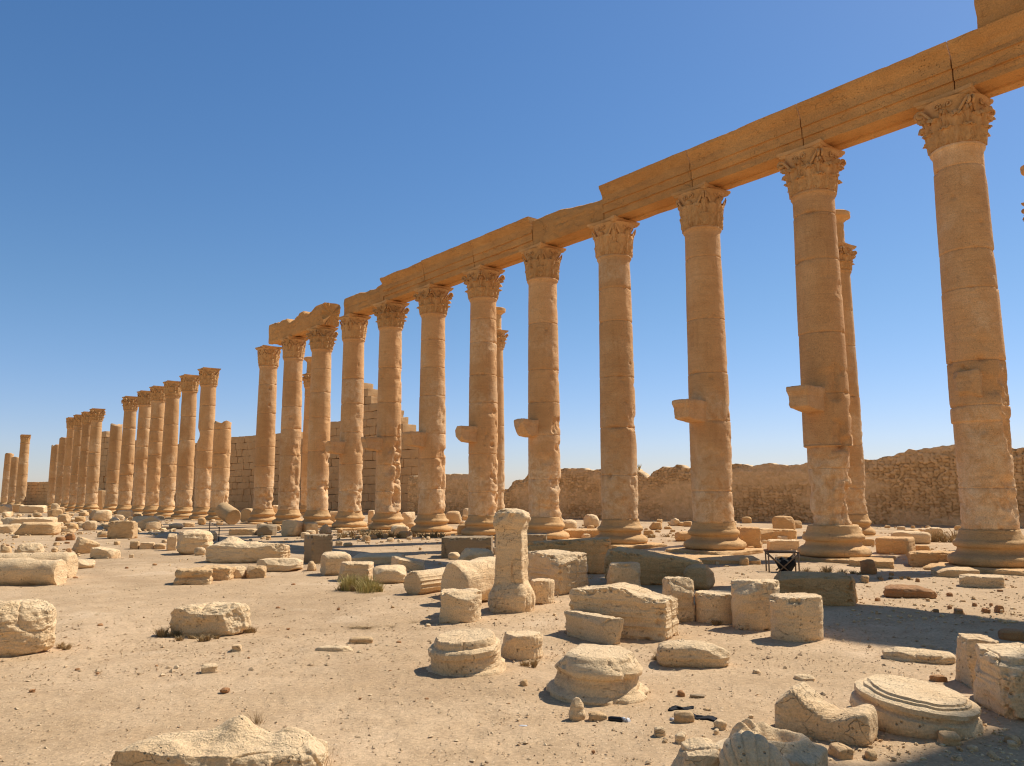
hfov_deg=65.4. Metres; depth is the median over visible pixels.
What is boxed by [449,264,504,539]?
stone column
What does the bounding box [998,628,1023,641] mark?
rusty rock
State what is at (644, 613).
gabled block
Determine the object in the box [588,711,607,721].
rock
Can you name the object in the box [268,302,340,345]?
entablature beam
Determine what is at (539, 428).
stone column
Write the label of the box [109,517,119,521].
broken block
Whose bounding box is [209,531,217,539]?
loose stone
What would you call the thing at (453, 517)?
limestone rock
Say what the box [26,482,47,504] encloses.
ashlar wall
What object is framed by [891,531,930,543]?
fallen block
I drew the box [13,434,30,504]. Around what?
stone column
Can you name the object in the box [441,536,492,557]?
sawn plinth
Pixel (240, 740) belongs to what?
broken slab
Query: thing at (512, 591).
pillar stone
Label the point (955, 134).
stone column
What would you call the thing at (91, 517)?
fallen block
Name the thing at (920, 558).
fallen block
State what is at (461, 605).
drum stone
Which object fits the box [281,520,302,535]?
broken block
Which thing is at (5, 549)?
limestone rock
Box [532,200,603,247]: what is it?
entablature beam
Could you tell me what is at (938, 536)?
dry grass
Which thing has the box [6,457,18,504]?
stone column
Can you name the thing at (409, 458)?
ashlar wall
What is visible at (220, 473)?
stone column
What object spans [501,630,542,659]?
drum stone
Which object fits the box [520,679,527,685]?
rock
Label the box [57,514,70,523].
limestone rock
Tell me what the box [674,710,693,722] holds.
rock
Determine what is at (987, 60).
entablature beam
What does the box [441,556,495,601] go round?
lying drum
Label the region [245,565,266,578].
block
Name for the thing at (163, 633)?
dry weed
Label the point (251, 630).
dry weed
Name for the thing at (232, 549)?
long block
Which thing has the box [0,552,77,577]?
lying column
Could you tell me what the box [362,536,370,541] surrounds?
loose stone
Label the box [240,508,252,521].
lying drum
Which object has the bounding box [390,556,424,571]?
flat slab
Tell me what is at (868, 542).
loose stone
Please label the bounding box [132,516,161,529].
broken block
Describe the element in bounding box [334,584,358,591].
dry weed
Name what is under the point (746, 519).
broken block
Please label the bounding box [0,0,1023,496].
sky
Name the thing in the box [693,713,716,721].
rag
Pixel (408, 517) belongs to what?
drum stone
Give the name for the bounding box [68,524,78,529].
broken block
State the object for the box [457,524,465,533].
broken block
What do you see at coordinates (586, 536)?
broken block
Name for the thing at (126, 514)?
fallen block
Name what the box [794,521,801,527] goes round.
broken block
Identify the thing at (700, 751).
angular rock
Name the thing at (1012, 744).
broken stone
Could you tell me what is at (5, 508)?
block
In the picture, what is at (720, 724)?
broken stone
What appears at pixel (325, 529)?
pointed rock
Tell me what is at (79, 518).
broken block
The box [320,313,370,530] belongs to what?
stone column
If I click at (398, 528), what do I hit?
broken block
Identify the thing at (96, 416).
stone column
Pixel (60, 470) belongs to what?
stone column
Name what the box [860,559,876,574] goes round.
pointed rock
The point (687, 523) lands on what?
loose stone
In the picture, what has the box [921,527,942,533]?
block
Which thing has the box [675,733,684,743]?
broken stone
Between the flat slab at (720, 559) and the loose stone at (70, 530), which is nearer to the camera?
the flat slab at (720, 559)
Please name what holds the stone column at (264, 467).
on the ground at (352, 685)
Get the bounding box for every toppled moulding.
[426,628,506,676]
[546,644,648,705]
[849,674,983,739]
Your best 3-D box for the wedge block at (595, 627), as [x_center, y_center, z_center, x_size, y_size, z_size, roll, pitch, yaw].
[0.908,2.753,8.966,0.189,0.314,0.853,5,-10,-34]
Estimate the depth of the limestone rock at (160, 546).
24.33 m
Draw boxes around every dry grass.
[335,528,399,537]
[644,532,669,537]
[799,564,863,574]
[878,575,910,579]
[930,527,957,541]
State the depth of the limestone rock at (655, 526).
34.88 m
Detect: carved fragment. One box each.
[716,718,827,765]
[775,681,877,746]
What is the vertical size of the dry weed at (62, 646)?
0.082 m
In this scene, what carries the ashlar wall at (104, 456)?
on the ground at (352, 685)
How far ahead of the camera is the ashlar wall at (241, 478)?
86.15 m
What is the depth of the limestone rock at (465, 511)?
52.76 m
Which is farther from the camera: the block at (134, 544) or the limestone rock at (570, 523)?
the limestone rock at (570, 523)
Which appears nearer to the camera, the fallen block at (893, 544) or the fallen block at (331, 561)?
the fallen block at (331, 561)
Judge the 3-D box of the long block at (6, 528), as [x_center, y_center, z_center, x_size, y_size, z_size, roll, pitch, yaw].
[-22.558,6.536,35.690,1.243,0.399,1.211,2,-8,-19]
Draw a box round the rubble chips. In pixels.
[0,511,1023,765]
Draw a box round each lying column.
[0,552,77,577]
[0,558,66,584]
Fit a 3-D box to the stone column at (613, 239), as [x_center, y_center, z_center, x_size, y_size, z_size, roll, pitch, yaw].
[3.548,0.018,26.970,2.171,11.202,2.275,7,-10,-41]
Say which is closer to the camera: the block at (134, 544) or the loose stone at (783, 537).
the block at (134, 544)
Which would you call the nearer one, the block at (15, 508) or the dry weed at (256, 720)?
the dry weed at (256, 720)
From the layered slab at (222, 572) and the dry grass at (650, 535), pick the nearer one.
the layered slab at (222, 572)
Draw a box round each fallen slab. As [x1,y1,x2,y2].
[930,566,979,577]
[959,574,1005,587]
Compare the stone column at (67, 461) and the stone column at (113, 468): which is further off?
the stone column at (67, 461)
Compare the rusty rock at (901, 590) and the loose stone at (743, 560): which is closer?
the rusty rock at (901, 590)
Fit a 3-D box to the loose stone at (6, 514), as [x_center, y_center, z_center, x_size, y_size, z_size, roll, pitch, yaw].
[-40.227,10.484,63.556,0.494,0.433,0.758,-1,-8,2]
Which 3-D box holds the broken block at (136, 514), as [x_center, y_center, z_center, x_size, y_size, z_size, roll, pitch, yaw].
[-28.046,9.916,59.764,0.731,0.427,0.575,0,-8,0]
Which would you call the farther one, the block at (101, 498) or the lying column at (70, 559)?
the block at (101, 498)
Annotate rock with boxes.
[0,546,11,552]
[16,542,43,552]
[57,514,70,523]
[78,559,94,568]
[97,531,106,536]
[154,543,165,548]
[169,601,250,636]
[201,663,217,673]
[231,644,241,651]
[232,566,245,577]
[256,524,276,534]
[307,561,316,570]
[315,645,352,651]
[319,524,331,533]
[349,636,372,643]
[372,565,406,583]
[446,511,460,523]
[448,552,459,559]
[458,548,493,560]
[463,508,468,515]
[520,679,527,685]
[563,519,576,529]
[568,697,585,720]
[583,514,598,527]
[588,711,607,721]
[649,522,661,529]
[656,640,729,667]
[671,737,720,765]
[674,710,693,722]
[675,531,690,540]
[677,690,684,696]
[683,564,714,589]
[753,669,760,673]
[794,674,814,680]
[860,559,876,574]
[882,647,955,664]
[883,584,936,598]
[929,674,947,681]
[953,608,964,614]
[986,751,999,759]
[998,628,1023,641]
[1004,734,1020,746]
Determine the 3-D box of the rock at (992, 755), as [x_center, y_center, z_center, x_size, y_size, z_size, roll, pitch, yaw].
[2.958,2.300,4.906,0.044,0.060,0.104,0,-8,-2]
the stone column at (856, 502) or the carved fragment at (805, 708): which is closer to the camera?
the carved fragment at (805, 708)
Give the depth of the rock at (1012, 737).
5.15 m
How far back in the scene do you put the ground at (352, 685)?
7.29 m
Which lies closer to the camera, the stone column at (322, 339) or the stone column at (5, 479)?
the stone column at (322, 339)
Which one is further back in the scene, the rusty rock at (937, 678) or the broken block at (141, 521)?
the broken block at (141, 521)
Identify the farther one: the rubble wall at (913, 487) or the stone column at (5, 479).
the stone column at (5, 479)
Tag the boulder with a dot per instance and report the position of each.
(27, 626)
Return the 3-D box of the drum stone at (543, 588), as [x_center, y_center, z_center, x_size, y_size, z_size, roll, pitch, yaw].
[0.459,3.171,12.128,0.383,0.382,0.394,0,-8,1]
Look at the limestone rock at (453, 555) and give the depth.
19.86 m
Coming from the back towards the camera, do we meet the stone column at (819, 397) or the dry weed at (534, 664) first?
the stone column at (819, 397)
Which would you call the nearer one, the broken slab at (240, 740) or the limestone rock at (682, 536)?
the broken slab at (240, 740)
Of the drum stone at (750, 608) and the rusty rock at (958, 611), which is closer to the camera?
the drum stone at (750, 608)
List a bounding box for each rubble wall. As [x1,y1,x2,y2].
[407,474,468,515]
[503,444,1023,526]
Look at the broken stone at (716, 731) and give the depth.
5.32 m
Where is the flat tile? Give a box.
[690,694,704,697]
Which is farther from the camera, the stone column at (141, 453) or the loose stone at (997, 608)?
the stone column at (141, 453)
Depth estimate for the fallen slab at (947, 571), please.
15.23 m
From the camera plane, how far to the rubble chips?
12.01 m
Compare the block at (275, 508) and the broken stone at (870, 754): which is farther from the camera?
the block at (275, 508)
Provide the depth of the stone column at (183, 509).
61.02 m
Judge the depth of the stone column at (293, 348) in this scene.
46.49 m
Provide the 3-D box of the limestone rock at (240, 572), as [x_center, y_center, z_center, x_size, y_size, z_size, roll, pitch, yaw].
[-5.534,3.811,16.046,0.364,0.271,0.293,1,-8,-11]
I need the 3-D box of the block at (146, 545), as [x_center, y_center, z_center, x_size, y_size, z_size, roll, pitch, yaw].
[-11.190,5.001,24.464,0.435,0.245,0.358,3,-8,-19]
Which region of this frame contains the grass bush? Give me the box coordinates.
[335,572,385,593]
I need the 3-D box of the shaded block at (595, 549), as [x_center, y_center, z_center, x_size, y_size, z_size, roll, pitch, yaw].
[1.215,3.621,16.653,1.754,0.728,1.027,-4,-8,6]
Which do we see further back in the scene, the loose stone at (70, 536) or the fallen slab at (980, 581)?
the loose stone at (70, 536)
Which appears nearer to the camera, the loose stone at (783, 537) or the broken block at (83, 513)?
the loose stone at (783, 537)
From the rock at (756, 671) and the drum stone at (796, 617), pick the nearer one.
the rock at (756, 671)
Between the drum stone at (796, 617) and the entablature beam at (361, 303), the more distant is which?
the entablature beam at (361, 303)
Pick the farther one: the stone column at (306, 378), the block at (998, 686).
the stone column at (306, 378)
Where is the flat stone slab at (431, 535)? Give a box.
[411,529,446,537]
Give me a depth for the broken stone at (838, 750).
4.85 m
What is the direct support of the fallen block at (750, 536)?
on the ground at (352, 685)
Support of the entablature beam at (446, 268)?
on the stone column at (428, 439)
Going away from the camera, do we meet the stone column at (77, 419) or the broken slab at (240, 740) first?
the broken slab at (240, 740)
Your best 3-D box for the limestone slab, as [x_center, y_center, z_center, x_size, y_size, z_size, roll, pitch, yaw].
[-5.133,4.022,17.635,0.982,0.311,0.642,0,-8,-4]
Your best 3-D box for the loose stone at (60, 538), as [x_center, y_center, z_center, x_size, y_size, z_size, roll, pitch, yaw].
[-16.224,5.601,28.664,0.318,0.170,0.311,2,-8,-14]
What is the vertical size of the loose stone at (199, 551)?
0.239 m
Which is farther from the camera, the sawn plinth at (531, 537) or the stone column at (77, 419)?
the stone column at (77, 419)
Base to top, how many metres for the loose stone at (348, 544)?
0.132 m
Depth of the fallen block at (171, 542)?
23.83 m
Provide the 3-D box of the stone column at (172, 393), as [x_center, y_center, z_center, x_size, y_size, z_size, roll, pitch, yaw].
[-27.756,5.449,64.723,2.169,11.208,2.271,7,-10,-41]
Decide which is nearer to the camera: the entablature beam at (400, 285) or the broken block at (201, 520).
the entablature beam at (400, 285)
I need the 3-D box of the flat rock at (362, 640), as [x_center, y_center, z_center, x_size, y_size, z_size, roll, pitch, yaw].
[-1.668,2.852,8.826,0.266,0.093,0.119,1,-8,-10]
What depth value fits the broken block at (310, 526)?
31.34 m
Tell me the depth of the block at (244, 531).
32.29 m
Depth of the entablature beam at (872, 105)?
20.25 m
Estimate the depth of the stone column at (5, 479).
130.58 m
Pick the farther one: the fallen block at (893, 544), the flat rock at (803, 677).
the fallen block at (893, 544)
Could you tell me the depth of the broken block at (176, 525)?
39.66 m
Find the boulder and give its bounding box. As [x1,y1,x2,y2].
[0,599,56,656]
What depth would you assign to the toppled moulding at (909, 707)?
5.39 m
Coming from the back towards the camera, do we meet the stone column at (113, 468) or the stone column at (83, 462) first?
the stone column at (83, 462)
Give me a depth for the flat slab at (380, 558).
18.73 m
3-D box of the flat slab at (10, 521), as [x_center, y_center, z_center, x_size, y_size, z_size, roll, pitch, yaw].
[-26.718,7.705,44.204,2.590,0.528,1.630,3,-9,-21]
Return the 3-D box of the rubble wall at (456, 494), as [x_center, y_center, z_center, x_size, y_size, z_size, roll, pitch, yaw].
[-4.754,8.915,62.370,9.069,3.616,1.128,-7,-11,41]
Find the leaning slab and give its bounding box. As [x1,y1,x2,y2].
[90,546,120,558]
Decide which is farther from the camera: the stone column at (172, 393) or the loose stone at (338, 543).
the stone column at (172, 393)
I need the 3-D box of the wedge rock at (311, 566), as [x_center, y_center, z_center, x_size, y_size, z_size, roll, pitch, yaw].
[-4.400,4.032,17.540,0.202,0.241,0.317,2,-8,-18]
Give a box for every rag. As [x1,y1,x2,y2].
[668,705,693,710]
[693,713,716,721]
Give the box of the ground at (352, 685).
[0,497,1023,765]
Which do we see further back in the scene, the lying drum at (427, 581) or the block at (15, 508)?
the block at (15, 508)
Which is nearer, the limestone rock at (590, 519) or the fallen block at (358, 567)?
the fallen block at (358, 567)
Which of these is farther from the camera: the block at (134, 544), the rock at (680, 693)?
the block at (134, 544)
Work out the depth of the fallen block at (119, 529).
30.00 m
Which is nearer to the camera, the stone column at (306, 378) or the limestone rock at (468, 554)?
the limestone rock at (468, 554)
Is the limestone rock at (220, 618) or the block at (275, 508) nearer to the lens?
the limestone rock at (220, 618)
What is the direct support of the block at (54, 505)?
on the ground at (352, 685)
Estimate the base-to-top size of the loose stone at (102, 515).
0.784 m
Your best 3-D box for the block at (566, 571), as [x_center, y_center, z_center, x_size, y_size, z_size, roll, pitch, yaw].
[0.776,3.193,13.457,0.700,0.720,1.141,4,-9,-28]
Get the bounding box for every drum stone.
[402,512,414,525]
[439,588,481,622]
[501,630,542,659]
[530,578,554,603]
[695,590,731,623]
[731,579,779,630]
[769,593,823,641]
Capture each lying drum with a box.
[216,502,240,524]
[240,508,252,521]
[403,567,444,594]
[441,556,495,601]
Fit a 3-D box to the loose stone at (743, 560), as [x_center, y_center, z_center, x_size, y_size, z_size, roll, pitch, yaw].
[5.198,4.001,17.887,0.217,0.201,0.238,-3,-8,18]
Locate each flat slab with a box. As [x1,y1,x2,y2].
[1,517,57,524]
[351,553,404,563]
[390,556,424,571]
[563,528,599,537]
[680,555,760,564]
[849,557,893,568]
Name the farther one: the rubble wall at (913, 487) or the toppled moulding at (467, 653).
the rubble wall at (913, 487)
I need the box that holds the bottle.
[608,716,629,721]
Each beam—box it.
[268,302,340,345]
[344,284,383,315]
[380,262,424,302]
[421,241,474,286]
[470,216,535,268]
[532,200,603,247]
[599,150,692,221]
[686,104,803,189]
[797,42,954,149]
[947,10,1023,97]
[974,0,1023,28]
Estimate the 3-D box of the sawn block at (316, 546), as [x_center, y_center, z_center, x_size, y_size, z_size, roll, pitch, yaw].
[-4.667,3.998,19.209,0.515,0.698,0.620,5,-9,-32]
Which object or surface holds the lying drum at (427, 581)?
on the ground at (352, 685)
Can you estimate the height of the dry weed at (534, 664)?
0.101 m
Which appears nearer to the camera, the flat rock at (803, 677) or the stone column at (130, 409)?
the flat rock at (803, 677)
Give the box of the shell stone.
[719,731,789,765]
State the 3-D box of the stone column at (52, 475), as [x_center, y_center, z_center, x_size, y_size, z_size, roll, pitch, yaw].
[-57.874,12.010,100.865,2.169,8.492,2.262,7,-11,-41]
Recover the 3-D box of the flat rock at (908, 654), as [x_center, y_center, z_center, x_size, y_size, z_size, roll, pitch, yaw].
[3.923,2.636,7.706,0.637,0.138,0.349,-4,-9,25]
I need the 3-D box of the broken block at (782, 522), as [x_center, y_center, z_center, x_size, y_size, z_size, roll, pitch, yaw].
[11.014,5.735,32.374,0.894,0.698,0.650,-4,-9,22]
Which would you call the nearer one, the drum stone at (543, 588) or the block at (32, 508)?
the drum stone at (543, 588)
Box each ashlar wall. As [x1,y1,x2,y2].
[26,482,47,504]
[98,431,196,507]
[228,421,339,511]
[361,383,418,512]
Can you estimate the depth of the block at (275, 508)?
49.56 m
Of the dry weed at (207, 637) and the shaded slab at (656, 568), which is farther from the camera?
the shaded slab at (656, 568)
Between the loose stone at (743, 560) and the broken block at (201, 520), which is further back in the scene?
the broken block at (201, 520)
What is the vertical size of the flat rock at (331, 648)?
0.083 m
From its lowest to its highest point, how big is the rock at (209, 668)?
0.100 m
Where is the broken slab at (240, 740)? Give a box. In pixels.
[110,715,328,765]
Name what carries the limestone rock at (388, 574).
on the ground at (352, 685)
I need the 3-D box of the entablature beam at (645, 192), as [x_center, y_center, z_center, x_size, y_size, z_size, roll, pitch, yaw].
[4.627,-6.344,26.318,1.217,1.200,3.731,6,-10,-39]
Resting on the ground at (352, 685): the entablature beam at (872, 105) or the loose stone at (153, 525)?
the loose stone at (153, 525)
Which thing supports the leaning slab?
on the ground at (352, 685)
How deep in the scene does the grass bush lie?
13.57 m
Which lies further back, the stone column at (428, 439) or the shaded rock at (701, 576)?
the stone column at (428, 439)
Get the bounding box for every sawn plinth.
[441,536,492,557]
[494,533,546,547]
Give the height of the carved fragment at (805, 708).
0.326 m
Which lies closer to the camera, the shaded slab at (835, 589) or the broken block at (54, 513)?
the shaded slab at (835, 589)
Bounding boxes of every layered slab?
[173,567,212,584]
[201,565,235,580]
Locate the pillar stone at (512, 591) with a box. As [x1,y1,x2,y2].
[488,508,535,612]
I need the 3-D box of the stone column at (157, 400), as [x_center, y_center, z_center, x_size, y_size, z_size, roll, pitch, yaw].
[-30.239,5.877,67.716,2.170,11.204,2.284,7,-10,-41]
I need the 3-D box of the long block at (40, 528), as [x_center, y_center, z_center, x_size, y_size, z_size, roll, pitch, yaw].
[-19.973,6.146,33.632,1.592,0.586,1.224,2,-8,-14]
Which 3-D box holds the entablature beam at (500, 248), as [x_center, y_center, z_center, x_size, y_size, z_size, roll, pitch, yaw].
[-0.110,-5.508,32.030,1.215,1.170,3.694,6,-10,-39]
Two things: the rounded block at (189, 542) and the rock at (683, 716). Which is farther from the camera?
the rounded block at (189, 542)
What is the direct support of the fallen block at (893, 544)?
on the ground at (352, 685)
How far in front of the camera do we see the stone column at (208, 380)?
57.75 m
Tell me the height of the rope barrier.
0.513 m
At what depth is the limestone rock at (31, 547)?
20.80 m
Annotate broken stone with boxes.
[654,726,665,736]
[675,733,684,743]
[713,719,726,729]
[713,728,718,734]
[828,742,853,759]
[865,749,876,760]
[937,730,960,745]
[951,755,962,760]
[967,745,977,751]
[1007,740,1018,749]
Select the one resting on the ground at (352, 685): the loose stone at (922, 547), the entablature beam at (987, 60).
the loose stone at (922, 547)
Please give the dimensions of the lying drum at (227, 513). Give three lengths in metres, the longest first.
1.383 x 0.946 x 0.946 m
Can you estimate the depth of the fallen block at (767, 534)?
26.30 m
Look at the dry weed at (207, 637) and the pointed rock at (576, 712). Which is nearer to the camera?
the pointed rock at (576, 712)
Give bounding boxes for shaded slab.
[604,547,702,584]
[774,571,857,605]
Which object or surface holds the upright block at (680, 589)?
on the ground at (352, 685)
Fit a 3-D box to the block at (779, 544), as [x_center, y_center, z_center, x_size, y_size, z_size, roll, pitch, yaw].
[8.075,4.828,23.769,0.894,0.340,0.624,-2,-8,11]
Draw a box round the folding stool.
[764,550,799,572]
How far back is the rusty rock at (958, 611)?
10.35 m
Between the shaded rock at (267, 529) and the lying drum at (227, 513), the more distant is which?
the lying drum at (227, 513)
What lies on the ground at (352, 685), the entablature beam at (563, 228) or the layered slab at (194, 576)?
the layered slab at (194, 576)
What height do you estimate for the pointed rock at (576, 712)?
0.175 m
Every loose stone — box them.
[2,512,11,516]
[33,512,41,516]
[55,537,65,540]
[62,529,75,532]
[65,533,75,539]
[84,521,96,529]
[94,510,111,521]
[145,521,160,530]
[194,547,205,555]
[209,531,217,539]
[301,532,309,538]
[335,541,342,545]
[343,542,352,545]
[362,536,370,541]
[399,531,410,537]
[683,521,691,526]
[739,557,748,564]
[777,536,787,539]
[861,575,868,582]
[862,539,874,545]
[915,545,930,550]
[982,608,990,612]
[994,605,1004,612]
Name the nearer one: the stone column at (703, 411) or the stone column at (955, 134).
the stone column at (955, 134)
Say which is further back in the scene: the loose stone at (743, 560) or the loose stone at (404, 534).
the loose stone at (404, 534)
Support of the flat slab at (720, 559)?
on the ground at (352, 685)
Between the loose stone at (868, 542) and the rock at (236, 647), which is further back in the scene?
the loose stone at (868, 542)
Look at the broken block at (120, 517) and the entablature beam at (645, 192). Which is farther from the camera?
the broken block at (120, 517)
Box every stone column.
[0,453,13,504]
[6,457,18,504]
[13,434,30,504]
[46,444,58,510]
[48,437,65,510]
[60,417,73,510]
[64,414,81,511]
[71,411,90,512]
[77,408,105,512]
[103,423,122,513]
[112,396,138,514]
[130,390,150,512]
[142,385,164,515]
[154,380,180,517]
[165,374,198,518]
[182,367,220,519]
[205,420,239,521]
[240,345,281,524]
[268,335,308,524]
[299,356,311,515]
[302,325,337,527]
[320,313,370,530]
[357,299,410,532]
[402,283,456,535]
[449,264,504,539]
[496,307,508,511]
[514,242,577,539]
[587,215,666,548]
[664,181,762,554]
[776,139,895,563]
[835,209,878,536]
[913,83,1023,575]
[1020,165,1023,221]
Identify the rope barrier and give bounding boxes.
[209,521,219,540]
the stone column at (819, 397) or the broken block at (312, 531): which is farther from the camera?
the broken block at (312, 531)
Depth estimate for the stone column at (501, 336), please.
47.52 m
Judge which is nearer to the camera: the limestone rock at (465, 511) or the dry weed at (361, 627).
the dry weed at (361, 627)
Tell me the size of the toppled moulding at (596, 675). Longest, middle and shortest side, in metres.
0.840 x 0.806 x 0.367 m
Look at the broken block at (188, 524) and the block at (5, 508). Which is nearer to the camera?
the broken block at (188, 524)
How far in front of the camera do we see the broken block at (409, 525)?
39.44 m
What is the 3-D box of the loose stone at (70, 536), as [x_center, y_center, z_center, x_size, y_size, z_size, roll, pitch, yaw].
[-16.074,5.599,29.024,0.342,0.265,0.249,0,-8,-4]
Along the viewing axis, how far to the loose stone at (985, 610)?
10.45 m
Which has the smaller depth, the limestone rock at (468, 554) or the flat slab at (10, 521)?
the limestone rock at (468, 554)
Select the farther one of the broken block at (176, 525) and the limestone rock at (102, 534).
the broken block at (176, 525)
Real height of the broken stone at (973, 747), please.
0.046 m
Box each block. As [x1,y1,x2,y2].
[0,504,11,512]
[0,524,20,532]
[12,504,22,512]
[14,522,60,534]
[19,505,46,512]
[47,510,62,516]
[51,503,59,509]
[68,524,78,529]
[71,537,99,553]
[74,516,84,521]
[79,512,88,515]
[88,510,97,520]
[97,490,105,509]
[107,520,137,538]
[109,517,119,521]
[114,515,123,520]
[117,510,132,518]
[130,541,139,548]
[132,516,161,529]
[133,513,142,516]
[139,542,154,548]
[166,533,176,550]
[169,523,183,528]
[176,529,213,554]
[183,522,194,526]
[198,517,205,524]
[205,536,290,562]
[229,528,256,535]
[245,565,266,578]
[272,505,277,517]
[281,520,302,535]
[303,522,317,533]
[304,534,332,563]
[306,530,315,533]
[320,551,350,575]
[329,511,337,521]
[338,561,373,580]
[368,510,374,522]
[391,525,408,536]
[407,523,415,528]
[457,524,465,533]
[527,537,611,573]
[527,549,588,595]
[564,609,623,644]
[569,582,678,640]
[581,534,590,537]
[607,562,640,585]
[643,530,653,534]
[662,576,695,621]
[669,518,679,525]
[737,526,761,547]
[742,517,751,522]
[760,529,796,540]
[767,539,798,549]
[772,516,795,528]
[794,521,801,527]
[875,536,915,553]
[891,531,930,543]
[897,526,904,529]
[907,550,954,566]
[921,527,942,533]
[955,633,998,688]
[973,642,1023,719]
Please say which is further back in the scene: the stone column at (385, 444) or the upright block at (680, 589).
the stone column at (385, 444)
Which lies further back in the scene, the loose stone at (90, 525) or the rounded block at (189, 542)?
the loose stone at (90, 525)
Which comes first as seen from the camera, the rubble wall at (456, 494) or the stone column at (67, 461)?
the rubble wall at (456, 494)
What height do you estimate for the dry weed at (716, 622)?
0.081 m
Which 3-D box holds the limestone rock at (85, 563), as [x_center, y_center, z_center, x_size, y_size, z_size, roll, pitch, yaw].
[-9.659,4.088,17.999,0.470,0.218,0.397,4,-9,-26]
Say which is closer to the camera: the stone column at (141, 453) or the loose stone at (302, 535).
the loose stone at (302, 535)
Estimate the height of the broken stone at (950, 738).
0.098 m
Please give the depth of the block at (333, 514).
48.30 m
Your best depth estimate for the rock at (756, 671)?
7.15 m
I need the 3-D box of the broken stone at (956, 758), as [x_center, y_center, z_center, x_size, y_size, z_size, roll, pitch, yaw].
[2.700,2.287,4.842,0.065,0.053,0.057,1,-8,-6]
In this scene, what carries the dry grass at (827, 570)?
on the ground at (352, 685)
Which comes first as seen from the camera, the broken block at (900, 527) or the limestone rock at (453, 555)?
the limestone rock at (453, 555)
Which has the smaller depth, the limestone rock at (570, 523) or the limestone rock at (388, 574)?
the limestone rock at (388, 574)
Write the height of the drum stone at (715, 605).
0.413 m
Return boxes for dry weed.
[55,641,72,649]
[147,625,181,636]
[174,634,219,641]
[244,626,258,632]
[250,711,265,723]
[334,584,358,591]
[345,623,397,628]
[519,657,541,667]
[711,619,724,624]
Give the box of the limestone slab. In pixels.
[256,558,302,571]
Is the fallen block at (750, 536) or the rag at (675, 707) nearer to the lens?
the rag at (675, 707)
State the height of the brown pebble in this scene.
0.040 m
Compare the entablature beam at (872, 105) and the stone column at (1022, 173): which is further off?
the stone column at (1022, 173)
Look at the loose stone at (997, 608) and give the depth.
10.52 m
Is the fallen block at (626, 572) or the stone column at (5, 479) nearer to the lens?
the fallen block at (626, 572)
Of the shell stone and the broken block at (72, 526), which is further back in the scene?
the broken block at (72, 526)
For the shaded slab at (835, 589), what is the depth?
11.29 m
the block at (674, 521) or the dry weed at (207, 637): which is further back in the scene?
the block at (674, 521)
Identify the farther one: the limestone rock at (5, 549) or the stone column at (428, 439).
the stone column at (428, 439)
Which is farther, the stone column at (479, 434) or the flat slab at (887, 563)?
the stone column at (479, 434)
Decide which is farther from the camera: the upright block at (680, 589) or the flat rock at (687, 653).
the upright block at (680, 589)
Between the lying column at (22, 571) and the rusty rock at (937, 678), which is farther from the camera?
the lying column at (22, 571)
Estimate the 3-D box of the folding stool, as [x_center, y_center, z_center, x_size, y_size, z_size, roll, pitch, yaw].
[5.463,3.651,16.136,0.618,0.499,0.391,-1,-8,9]
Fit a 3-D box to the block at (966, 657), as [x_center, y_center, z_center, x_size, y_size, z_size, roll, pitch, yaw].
[3.944,2.367,6.757,0.289,0.435,0.432,-2,-8,9]
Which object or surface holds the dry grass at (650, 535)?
on the ground at (352, 685)
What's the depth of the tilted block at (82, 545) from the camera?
22.94 m
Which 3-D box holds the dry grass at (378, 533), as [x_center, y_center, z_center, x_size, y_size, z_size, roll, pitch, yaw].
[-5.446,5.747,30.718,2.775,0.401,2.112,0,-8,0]
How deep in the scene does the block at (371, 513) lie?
46.07 m
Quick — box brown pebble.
[220,687,229,692]
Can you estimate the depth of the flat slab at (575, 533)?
30.10 m
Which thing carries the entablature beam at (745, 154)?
on the stone column at (819, 397)
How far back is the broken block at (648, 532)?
30.86 m
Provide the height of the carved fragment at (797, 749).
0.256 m
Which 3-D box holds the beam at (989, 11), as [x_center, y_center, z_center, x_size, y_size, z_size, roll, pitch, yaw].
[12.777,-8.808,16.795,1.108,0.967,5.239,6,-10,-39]
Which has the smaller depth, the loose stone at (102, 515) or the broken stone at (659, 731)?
the broken stone at (659, 731)
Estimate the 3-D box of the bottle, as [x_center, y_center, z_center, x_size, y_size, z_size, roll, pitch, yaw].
[0.756,2.370,5.622,0.155,0.040,0.042,-3,-8,20]
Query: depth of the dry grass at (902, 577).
14.58 m
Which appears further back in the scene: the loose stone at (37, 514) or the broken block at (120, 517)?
the loose stone at (37, 514)
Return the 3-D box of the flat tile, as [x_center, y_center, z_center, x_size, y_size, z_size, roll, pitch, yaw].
[1.475,2.504,6.347,0.117,0.054,0.056,-3,-8,19]
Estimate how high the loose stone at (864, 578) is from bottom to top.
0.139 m
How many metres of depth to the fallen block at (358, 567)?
15.35 m

